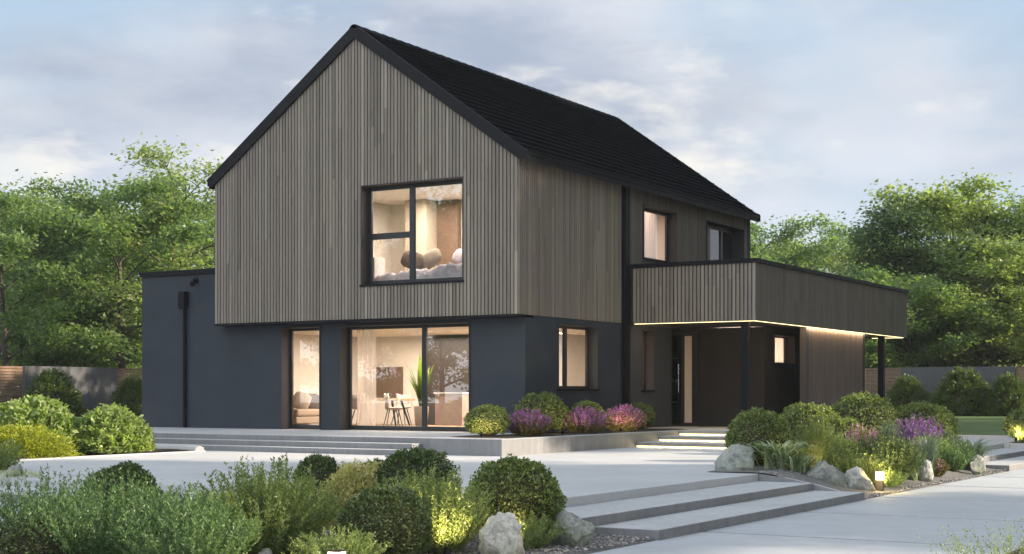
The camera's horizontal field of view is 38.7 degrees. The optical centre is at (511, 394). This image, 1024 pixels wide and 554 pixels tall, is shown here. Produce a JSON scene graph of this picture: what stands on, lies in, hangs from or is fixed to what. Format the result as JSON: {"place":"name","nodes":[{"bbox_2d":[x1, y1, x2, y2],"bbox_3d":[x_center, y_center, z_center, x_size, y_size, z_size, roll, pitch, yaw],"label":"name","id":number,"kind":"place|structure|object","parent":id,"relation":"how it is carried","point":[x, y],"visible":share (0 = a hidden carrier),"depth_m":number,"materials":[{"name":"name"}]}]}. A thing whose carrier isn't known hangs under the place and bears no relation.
{"place":"outdoors","nodes":[
{"label":"outdoors","id":0,"kind":"place"},
{"bbox_2d":[17,447,191,458],"bbox_3d":[-15.816,1.220,27.393,11.090,0.070,17.000,0,0,31],"label":"planting bed","id":1,"kind":"object","parent":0,"point":[91,453],"visible":0.15,"depth_m":30.40,"materials":[{"name":"soil"}]},
{"bbox_2d":[0,394,84,452],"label":"light green shrub","id":2,"kind":"object","parent":1,"relation":"on","point":[52,414],"visible":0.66,"depth_m":30.02,"materials":[{"name":"green plant"}]},
{"bbox_2d":[0,421,84,458],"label":"golden shrub","id":3,"kind":"object","parent":1,"relation":"on","point":[37,440],"visible":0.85,"depth_m":28.15,"materials":[{"name":"plant"}]},
{"bbox_2d":[73,402,156,454],"bbox_3d":[-8.514,0.699,30.850,2.013,1.094,2.156,0,0,2],"label":"light green shrub","id":4,"kind":"object","parent":1,"relation":"on","point":[94,426],"visible":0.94,"depth_m":30.31,"materials":[{"name":"green plant"}]},
{"bbox_2d":[107,425,728,455],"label":"terrace","id":5,"kind":"structure","parent":0,"point":[449,442],"depth_m":32.02,"materials":[{"name":"concrete"}]},
{"bbox_2d":[139,24,908,432],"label":"house","id":6,"kind":"structure","parent":5,"relation":"on","point":[565,290],"depth_m":37.33,"materials":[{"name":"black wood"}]},
{"bbox_2d":[281,326,320,428],"bbox_3d":[-5.302,-0.420,37.436,1.272,2.601,0.404,0,0,31],"label":"window","id":7,"kind":"structure","parent":6,"relation":"in","point":[287,333],"depth_m":37.72,"materials":[{"name":"black metal"}]},
{"bbox_2d":[357,329,375,425],"bbox_3d":[-3.693,-0.400,36.993,0.600,2.500,0.089,0,0,31],"label":"curtain","id":8,"kind":"object","parent":6,"relation":"hanging from","point":[366,377],"visible":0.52,"depth_m":36.99,"materials":[{"name":"fabric"}]},
{"bbox_2d":[376,367,402,396],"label":"painting","id":9,"kind":"object","parent":6,"relation":"attached to","point":[389,380],"depth_m":42.70},
{"bbox_2d":[339,322,469,430],"bbox_3d":[-2.563,-0.420,35.772,3.882,2.601,0.404,0,0,31],"label":"window","id":10,"kind":"structure","parent":6,"relation":"in","point":[345,332],"depth_m":36.43,"materials":[{"name":"black metal"}]},
{"bbox_2d":[359,176,463,286],"bbox_3d":[-2.349,-3.878,35.191,3.050,2.486,0.370,0,0,31],"label":"window","id":11,"kind":"structure","parent":6,"relation":"in","point":[367,236],"depth_m":35.49,"materials":[{"name":"black metal"}]},
{"bbox_2d":[373,262,461,280],"bbox_3d":[-1.888,-2.608,36.922,3.700,1.297,2.550,0,0,31],"label":"bed","id":12,"kind":"object","parent":6,"relation":"on","point":[449,269],"visible":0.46,"depth_m":35.71,"materials":[{"name":"beige fabric"}]},
{"bbox_2d":[405,354,433,425],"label":"potted plant","id":13,"kind":"object","parent":6,"relation":"on","point":[417,387],"visible":0.59,"depth_m":37.93,"materials":[{"name":"green plant"}]},
{"bbox_2d":[405,199,436,271],"bbox_3d":[-2.455,-3.625,40.033,0.700,3.330,0.680,0,0,31],"label":"wardrobe","id":14,"kind":"object","parent":6,"relation":"on","point":[426,225],"visible":0.43,"depth_m":39.71,"materials":[{"name":"beige paint"}]},
{"bbox_2d":[428,337,468,424],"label":"tall kitchen unit","id":15,"kind":"object","parent":6,"relation":"on","point":[448,358],"visible":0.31,"depth_m":41.14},
{"bbox_2d":[437,199,460,265],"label":"wall panel","id":16,"kind":"structure","parent":6,"relation":"on","point":[448,228],"depth_m":39.78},
{"bbox_2d":[433,392,468,425],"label":"kitchen island","id":17,"kind":"structure","parent":6,"relation":"on","point":[451,408],"depth_m":38.37,"materials":[{"name":"white paint"}]},
{"bbox_2d":[557,324,598,390],"bbox_3d":[1.517,-0.893,36.046,0.350,1.616,2.070,0,0,31],"label":"window","id":18,"kind":"structure","parent":6,"relation":"in","point":[591,332],"depth_m":36.81,"materials":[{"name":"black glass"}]},
{"bbox_2d":[641,330,654,391],"bbox_3d":[3.550,-0.893,39.392,0.350,1.656,0.740,0,0,31],"label":"window","id":19,"kind":"structure","parent":6,"relation":"in","point":[647,335],"depth_m":39.65,"materials":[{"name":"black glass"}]},
{"bbox_2d":[644,212,655,258],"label":"curtain","id":20,"kind":"object","parent":6,"relation":"hanging from","point":[649,235],"depth_m":40.82,"materials":[{"name":"fabric"}]},
{"bbox_2d":[643,204,676,262],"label":"window","id":21,"kind":"structure","parent":6,"relation":"in","point":[670,216],"depth_m":40.93,"materials":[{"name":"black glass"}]},
{"bbox_2d":[672,332,697,425],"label":"front door","id":22,"kind":"structure","parent":6,"relation":"in","point":[684,347],"depth_m":41.15,"materials":[{"name":"black metal"}]},
{"bbox_2d":[706,220,744,259],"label":"window","id":23,"kind":"structure","parent":6,"relation":"in","point":[737,234],"depth_m":44.76,"materials":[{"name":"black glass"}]},
{"bbox_2d":[773,334,795,365],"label":"window","id":24,"kind":"structure","parent":6,"relation":"in","point":[788,341],"depth_m":41.88,"materials":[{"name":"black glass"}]},
{"bbox_2d":[455,428,678,437],"bbox_3d":[1.654,0.885,34.038,1.450,0.014,9.100,0,0,31],"label":"planting bed","id":25,"kind":"object","parent":5,"relation":"on","point":[558,433],"visible":0.73,"depth_m":32.99,"materials":[{"name":"soil"}]},
{"bbox_2d":[463,403,510,435],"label":"clipped ball bush","id":26,"kind":"object","parent":25,"relation":"on","point":[488,420],"visible":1,"depth_m":30.57,"materials":[{"name":"green plant"}]},
{"bbox_2d":[508,406,559,435],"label":"flowering bush","id":27,"kind":"object","parent":25,"relation":"on","point":[522,423],"visible":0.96,"depth_m":31.29,"materials":[{"name":"purple plant"}]},
{"bbox_2d":[513,391,568,431],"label":"clipped ball bush","id":28,"kind":"object","parent":25,"relation":"on","point":[548,403],"visible":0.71,"depth_m":33.20,"materials":[{"name":"green plant"}]},
{"bbox_2d":[556,405,613,433],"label":"flowering bush","id":29,"kind":"object","parent":25,"relation":"on","point":[588,420],"visible":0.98,"depth_m":33.35,"materials":[{"name":"purple plant"}]},
{"bbox_2d":[603,404,651,430],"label":"flowering bush","id":30,"kind":"object","parent":25,"relation":"on","point":[622,418],"visible":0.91,"depth_m":35.21,"materials":[{"name":"pink plant"}]},
{"bbox_2d":[219,518,651,553],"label":"planting bed","id":31,"kind":"object","parent":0,"point":[598,549],"visible":0.04,"depth_m":15.07,"materials":[{"name":"gravel"}]},
{"bbox_2d":[0,513,96,553],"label":"clipped ball bush","id":32,"kind":"object","parent":31,"relation":"on","point":[23,541],"visible":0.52,"depth_m":12.48,"materials":[{"name":"green plant"}]},
{"bbox_2d":[0,463,108,527],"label":"feathery bush","id":33,"kind":"object","parent":31,"relation":"on","point":[4,509],"visible":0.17,"depth_m":13.49,"materials":[{"name":"green plant"}]},
{"bbox_2d":[5,467,199,553],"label":"feathery bush","id":34,"kind":"object","parent":31,"relation":"on","point":[103,543],"visible":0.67,"depth_m":12.63,"materials":[{"name":"green plant"}]},
{"bbox_2d":[79,460,161,526],"bbox_3d":[-4.365,1.131,16.329,0.963,0.814,0.909,0,0,-3],"label":"clipped ball bush","id":35,"kind":"object","parent":31,"relation":"on","point":[135,466],"visible":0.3,"depth_m":16.16,"materials":[{"name":"green plant"}]},
{"bbox_2d":[105,480,246,536],"bbox_3d":[-3.111,1.177,13.530,1.334,0.773,1.310,0,0,0],"label":"feathery bush","id":36,"kind":"object","parent":31,"relation":"on","point":[179,495],"visible":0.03,"depth_m":13.49,"materials":[{"name":"green plant"}]},
{"bbox_2d":[110,482,263,553],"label":"feathery bush","id":37,"kind":"object","parent":31,"relation":"on","point":[182,540],"visible":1,"depth_m":12.13,"materials":[{"name":"green plant"}]},
{"bbox_2d":[192,450,342,553],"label":"feathery bush","id":38,"kind":"object","parent":31,"relation":"on","point":[283,522],"visible":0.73,"depth_m":13.85,"materials":[{"name":"green plant"}]},
{"bbox_2d":[292,452,344,507],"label":"clipped ball bush","id":39,"kind":"object","parent":31,"relation":"on","point":[321,466],"visible":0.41,"depth_m":17.58,"materials":[{"name":"green plant"}]},
{"bbox_2d":[281,523,393,553],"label":"feathery bush","id":40,"kind":"object","parent":31,"relation":"on","point":[351,544],"visible":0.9,"depth_m":12.82,"materials":[{"name":"green plant"}]},
{"bbox_2d":[316,458,383,529],"bbox_3d":[-1.778,1.164,17.181,1.107,0.842,1.071,0,0,-27],"label":"yellow shrub","id":41,"kind":"object","parent":31,"relation":"on","point":[360,477],"visible":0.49,"depth_m":16.94,"materials":[{"name":"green plant"}]},
{"bbox_2d":[333,483,433,553],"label":"clipped ball bush","id":42,"kind":"object","parent":31,"relation":"on","point":[401,520],"visible":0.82,"depth_m":13.44,"materials":[{"name":"green plant"}]},
{"bbox_2d":[372,445,460,502],"bbox_3d":[-1.148,1.064,17.210,1.146,0.940,1.163,0,0,36],"label":"clipped ball bush","id":43,"kind":"object","parent":31,"relation":"on","point":[416,459],"visible":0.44,"depth_m":16.94,"materials":[{"name":"green plant"}]},
{"bbox_2d":[382,461,495,553],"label":"feathery bush","id":44,"kind":"object","parent":31,"relation":"on","point":[452,527],"visible":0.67,"depth_m":14.22,"materials":[{"name":"green plant"}]},
{"bbox_2d":[478,512,524,553],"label":"rock","id":45,"kind":"object","parent":31,"relation":"on","point":[499,532],"visible":1,"depth_m":13.97,"materials":[{"name":"stone"}]},
{"bbox_2d":[462,453,567,536],"bbox_3d":[0.028,1.076,15.420,1.141,0.917,1.127,0,0,15],"label":"clipped ball bush","id":46,"kind":"object","parent":31,"relation":"on","point":[517,485],"visible":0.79,"depth_m":15.09,"materials":[{"name":"green plant"}]},
{"bbox_2d":[500,510,570,549],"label":"feathery bush","id":47,"kind":"object","parent":31,"relation":"on","point":[532,537],"visible":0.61,"depth_m":14.60,"materials":[{"name":"green plant"}]},
{"bbox_2d":[552,510,594,547],"bbox_3d":[0.612,1.434,15.015,0.362,0.487,0.472,0,0,-24],"label":"rock","id":48,"kind":"object","parent":31,"relation":"on","point":[579,532],"visible":0.77,"depth_m":14.87,"materials":[{"name":"stone"}]},
{"bbox_2d":[0,438,1014,525],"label":"courtyard","id":49,"kind":"structure","parent":0,"point":[592,476],"depth_m":24.39,"materials":[{"name":"concrete"}]},
{"bbox_2d":[0,437,26,470],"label":"feathery bush","id":50,"kind":"object","parent":49,"relation":"on","point":[6,459],"visible":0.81,"depth_m":23.61,"materials":[{"name":"green plant"}]},
{"bbox_2d":[129,438,421,454],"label":"terrace steps","id":51,"kind":"structure","parent":49,"relation":"on","point":[358,448],"depth_m":31.22,"materials":[{"name":"concrete"}]},
{"bbox_2d":[635,434,726,448],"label":"entrance steps","id":52,"kind":"structure","parent":49,"relation":"on","point":[704,441],"depth_m":34.17,"materials":[{"name":"concrete"}]},
{"bbox_2d":[891,400,959,438],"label":"clipped ball bush","id":53,"kind":"object","parent":49,"relation":"on","point":[931,410],"visible":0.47,"depth_m":31.19,"materials":[{"name":"green plant"}]},
{"bbox_2d":[0,0,1023,392],"label":"sky","id":54,"kind":"structure","parent":0,"point":[790,108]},
{"bbox_2d":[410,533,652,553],"bbox_3d":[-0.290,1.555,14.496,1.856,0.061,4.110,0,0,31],"label":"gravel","id":55,"kind":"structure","parent":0,"point":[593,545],"depth_m":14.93,"materials":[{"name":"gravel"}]},
{"bbox_2d":[543,481,864,540],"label":"courtyard steps","id":56,"kind":"structure","parent":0,"point":[666,516],"depth_m":18.29,"materials":[{"name":"concrete"}]},
{"bbox_2d":[591,468,1023,553],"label":"path","id":57,"kind":"structure","parent":0,"point":[897,523],"depth_m":17.31,"materials":[{"name":"concrete"}]},
{"bbox_2d":[708,464,1005,498],"bbox_3d":[6.258,1.411,26.887,3.545,0.408,9.560,0,0,31],"label":"planting bed","id":58,"kind":"object","parent":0,"point":[961,474],"visible":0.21,"depth_m":23.73,"materials":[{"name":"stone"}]},
{"bbox_2d":[714,444,754,470],"bbox_3d":[3.599,1.095,23.487,0.691,0.590,0.514,0,0,0],"label":"rock","id":59,"kind":"object","parent":58,"relation":"on","point":[736,457],"visible":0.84,"depth_m":23.38,"materials":[{"name":"stone"}]},
{"bbox_2d":[725,406,794,464],"bbox_3d":[4.238,0.704,25.037,1.229,1.017,1.214,0,0,-45],"label":"clipped ball bush","id":60,"kind":"object","parent":58,"relation":"on","point":[757,424],"visible":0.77,"depth_m":24.70,"materials":[{"name":"green plant"}]},
{"bbox_2d":[728,440,824,469],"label":"variegated grass","id":61,"kind":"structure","parent":58,"relation":"on","point":[786,449],"depth_m":23.75,"materials":[{"name":"plant"}]},
{"bbox_2d":[774,453,829,473],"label":"variegated grass","id":62,"kind":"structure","parent":58,"relation":"on","point":[799,464],"depth_m":23.43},
{"bbox_2d":[780,401,830,444],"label":"clipped ball bush","id":63,"kind":"object","parent":58,"relation":"on","point":[795,413],"visible":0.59,"depth_m":26.64,"materials":[{"name":"green plant"}]},
{"bbox_2d":[785,417,843,467],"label":"ornamental grass","id":64,"kind":"object","parent":58,"relation":"on","point":[820,438],"depth_m":24.28,"materials":[{"name":"plant"}]},
{"bbox_2d":[806,461,847,486],"bbox_3d":[5.041,1.355,23.441,0.707,0.590,0.509,0,0,11],"label":"rock","id":65,"kind":"object","parent":58,"relation":"on","point":[824,471],"visible":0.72,"depth_m":23.26,"materials":[{"name":"stone"}]},
{"bbox_2d":[795,424,860,464],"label":"green shrub","id":66,"kind":"object","parent":58,"relation":"on","point":[845,443],"visible":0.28,"depth_m":25.72,"materials":[{"name":"green plant"}]},
{"bbox_2d":[827,415,870,440],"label":"shrub","id":67,"kind":"object","parent":58,"relation":"on","point":[847,421],"visible":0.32,"depth_m":27.00,"materials":[{"name":"green plant"}]},
{"bbox_2d":[823,447,889,473],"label":"green shrub","id":68,"kind":"object","parent":58,"relation":"on","point":[844,465],"visible":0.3,"depth_m":24.61,"materials":[{"name":"green plant"}]},
{"bbox_2d":[845,466,875,490],"bbox_3d":[5.587,1.404,23.467,0.500,0.487,0.397,0,0,26],"label":"rock","id":69,"kind":"object","parent":58,"relation":"on","point":[857,477],"visible":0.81,"depth_m":23.36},
{"bbox_2d":[831,391,898,438],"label":"clipped ball bush","id":70,"kind":"object","parent":58,"relation":"on","point":[870,409],"visible":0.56,"depth_m":30.66,"materials":[{"name":"green plant"}]},
{"bbox_2d":[849,425,922,481],"bbox_3d":[6.437,1.023,25.102,1.252,1.010,1.285,0,0,35],"label":"green shrub","id":71,"kind":"object","parent":58,"relation":"on","point":[899,454],"visible":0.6,"depth_m":24.82,"materials":[{"name":"green plant"}]},
{"bbox_2d":[886,413,954,443],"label":"flowering bush","id":72,"kind":"object","parent":58,"relation":"on","point":[915,430],"visible":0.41,"depth_m":29.74,"materials":[{"name":"purple plant"}]},
{"bbox_2d":[913,433,943,473],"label":"ornamental grass","id":73,"kind":"object","parent":58,"relation":"on","point":[932,449],"depth_m":26.34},
{"bbox_2d":[937,440,975,470],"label":"green shrub","id":74,"kind":"object","parent":58,"relation":"on","point":[956,459],"visible":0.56,"depth_m":28.38,"materials":[{"name":"green plant"}]},
{"bbox_2d":[945,436,1008,468],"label":"blue fountain grass","id":75,"kind":"object","parent":58,"relation":"on","point":[977,447],"depth_m":29.20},
{"bbox_2d":[953,416,1009,435],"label":"lawn","id":76,"kind":"structure","parent":0,"point":[980,425],"depth_m":46.42,"materials":[{"name":"green plant"}]},
{"bbox_2d":[885,373,931,413],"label":"bush","id":77,"kind":"object","parent":76,"relation":"on","point":[906,389],"visible":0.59,"depth_m":60.33,"materials":[{"name":"green plant"}]},
{"bbox_2d":[925,366,991,415],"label":"bush","id":78,"kind":"object","parent":76,"relation":"on","point":[959,392],"visible":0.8,"depth_m":58.96,"materials":[{"name":"green plant"}]},
{"bbox_2d":[981,371,1023,416],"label":"bush","id":79,"kind":"object","parent":76,"relation":"on","point":[1005,397],"visible":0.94,"depth_m":58.01,"materials":[{"name":"green plant"}]},
{"bbox_2d":[983,448,1023,471],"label":"driveway steps","id":80,"kind":"structure","parent":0,"point":[1009,459],"depth_m":32.31,"materials":[{"name":"concrete"}]},
{"bbox_2d":[1009,548,1023,553],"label":"planting bed","id":81,"kind":"object","parent":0,"point":[1019,550],"visible":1,"depth_m":14.60,"materials":[{"name":"plant"}]},
{"bbox_2d":[917,517,1023,553],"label":"wiry bush","id":82,"kind":"object","parent":81,"relation":"on","point":[994,548],"visible":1,"depth_m":12.35,"materials":[{"name":"green plant"}]},
{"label":"planting bed","id":83,"kind":"structure","parent":0,"visible":0},
{"bbox_2d":[1001,408,1023,438],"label":"round shrub","id":84,"kind":"object","parent":83,"relation":"on","point":[1016,416],"visible":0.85,"depth_m":37.62,"materials":[{"name":"green plant"}]},
{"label":"ground","id":85,"kind":"structure","parent":0,"visible":0},
{"bbox_2d":[0,181,73,356],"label":"tree","id":86,"kind":"object","parent":85,"relation":"on","point":[24,206],"visible":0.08,"depth_m":82.86,"materials":[{"name":"green plant"}]},
{"bbox_2d":[0,306,77,392],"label":"thicket bush","id":87,"kind":"object","parent":85,"relation":"on","point":[17,340],"visible":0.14,"depth_m":70.28,"materials":[{"name":"green plant"}]},
{"bbox_2d":[0,182,124,392],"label":"tree","id":88,"kind":"object","parent":85,"relation":"on","point":[19,236],"visible":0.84,"depth_m":64.78,"materials":[{"name":"green plant"}]},
{"bbox_2d":[0,183,153,366],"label":"tree","id":89,"kind":"object","parent":85,"relation":"on","point":[73,255],"visible":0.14,"depth_m":71.50,"materials":[{"name":"green plant"}]},
{"bbox_2d":[22,295,141,384],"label":"thicket bush","id":90,"kind":"object","parent":85,"relation":"on","point":[52,355],"visible":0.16,"depth_m":69.63,"materials":[{"name":"green plant"}]},
{"bbox_2d":[0,167,214,384],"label":"tree","id":91,"kind":"object","parent":85,"relation":"on","point":[111,346],"visible":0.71,"depth_m":66.30,"materials":[{"name":"green plant"}]},
{"bbox_2d":[75,297,141,376],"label":"thicket bush","id":92,"kind":"object","parent":85,"relation":"on","point":[135,359],"visible":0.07,"depth_m":70.54,"materials":[{"name":"green plant"}]},
{"bbox_2d":[109,374,141,415],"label":"juniper","id":93,"kind":"object","parent":85,"relation":"on","point":[129,392],"visible":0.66,"depth_m":61.13,"materials":[{"name":"green plant"}]},
{"bbox_2d":[33,132,223,348],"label":"tree","id":94,"kind":"object","parent":85,"relation":"on","point":[161,157],"visible":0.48,"depth_m":67.12,"materials":[{"name":"green plant"}]},
{"bbox_2d":[125,187,214,327],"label":"tree","id":95,"kind":"object","parent":85,"relation":"on","point":[210,235],"visible":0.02,"depth_m":76.33,"materials":[{"name":"green plant"}]},
{"bbox_2d":[750,210,846,274],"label":"tree","id":96,"kind":"object","parent":85,"relation":"on","point":[804,255],"visible":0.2,"depth_m":86.05,"materials":[{"name":"green plant"}]},
{"bbox_2d":[791,216,884,277],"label":"tree","id":97,"kind":"object","parent":85,"relation":"on","point":[833,228],"visible":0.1,"depth_m":93.30,"materials":[{"name":"green plant"}]},
{"bbox_2d":[810,234,900,392],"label":"tree","id":98,"kind":"object","parent":85,"relation":"on","point":[829,261],"visible":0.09,"depth_m":90.00,"materials":[{"name":"green plant"}]},
{"bbox_2d":[865,368,900,396],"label":"slat fence","id":99,"kind":"object","parent":85,"relation":"on","point":[874,377],"visible":0.08,"depth_m":63.05,"materials":[{"name":"brown wood"}]},
{"bbox_2d":[811,196,968,392],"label":"tree","id":100,"kind":"object","parent":85,"relation":"on","point":[892,222],"visible":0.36,"depth_m":70.87,"materials":[{"name":"green plant"}]},
{"bbox_2d":[865,286,949,392],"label":"tree","id":101,"kind":"object","parent":85,"relation":"on","point":[917,359],"visible":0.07,"depth_m":67.19,"materials":[{"name":"green plant"}]},
{"bbox_2d":[841,263,1003,381],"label":"tree","id":102,"kind":"object","parent":85,"relation":"on","point":[878,277],"visible":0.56,"depth_m":66.09,"materials":[{"name":"green plant"}]},
{"bbox_2d":[824,167,1023,366],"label":"tree","id":103,"kind":"object","parent":85,"relation":"on","point":[965,189],"visible":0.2,"depth_m":71.57,"materials":[{"name":"green plant"}]},
{"bbox_2d":[871,234,1023,372],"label":"tree","id":104,"kind":"object","parent":85,"relation":"on","point":[1002,268],"visible":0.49,"depth_m":66.76,"materials":[{"name":"green plant"}]},
{"bbox_2d":[895,297,1012,366],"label":"thicket bush","id":105,"kind":"object","parent":85,"relation":"on","point":[942,332],"visible":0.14,"depth_m":69.47,"materials":[{"name":"green plant"}]},
{"bbox_2d":[901,366,1015,401],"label":"concrete wall","id":106,"kind":"structure","parent":85,"relation":"on","point":[929,377],"depth_m":61.61,"materials":[{"name":"concrete"}]},
{"bbox_2d":[905,186,1023,366],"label":"tree","id":107,"kind":"object","parent":85,"relation":"on","point":[987,214],"visible":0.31,"depth_m":70.48,"materials":[{"name":"green plant"}]},
{"bbox_2d":[957,283,1023,383],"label":"tree","id":108,"kind":"object","parent":85,"relation":"on","point":[1017,293],"visible":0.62,"depth_m":66.42,"materials":[{"name":"green plant"}]},
{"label":"lawn","id":109,"kind":"structure","parent":0,"visible":0},
{"bbox_2d":[0,366,22,404],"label":"slat fence","id":110,"kind":"object","parent":109,"relation":"on","point":[18,372],"visible":0.62,"depth_m":58.63,"materials":[{"name":"brown wood"}]},
{"bbox_2d":[21,367,87,416],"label":"round bush","id":111,"kind":"object","parent":109,"relation":"on","point":[55,384],"visible":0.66,"depth_m":58.03,"materials":[{"name":"green plant"}]},
{"bbox_2d":[22,366,116,412],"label":"concrete wall","id":112,"kind":"structure","parent":109,"relation":"on","point":[96,385],"depth_m":62.01,"materials":[{"name":"concrete"}]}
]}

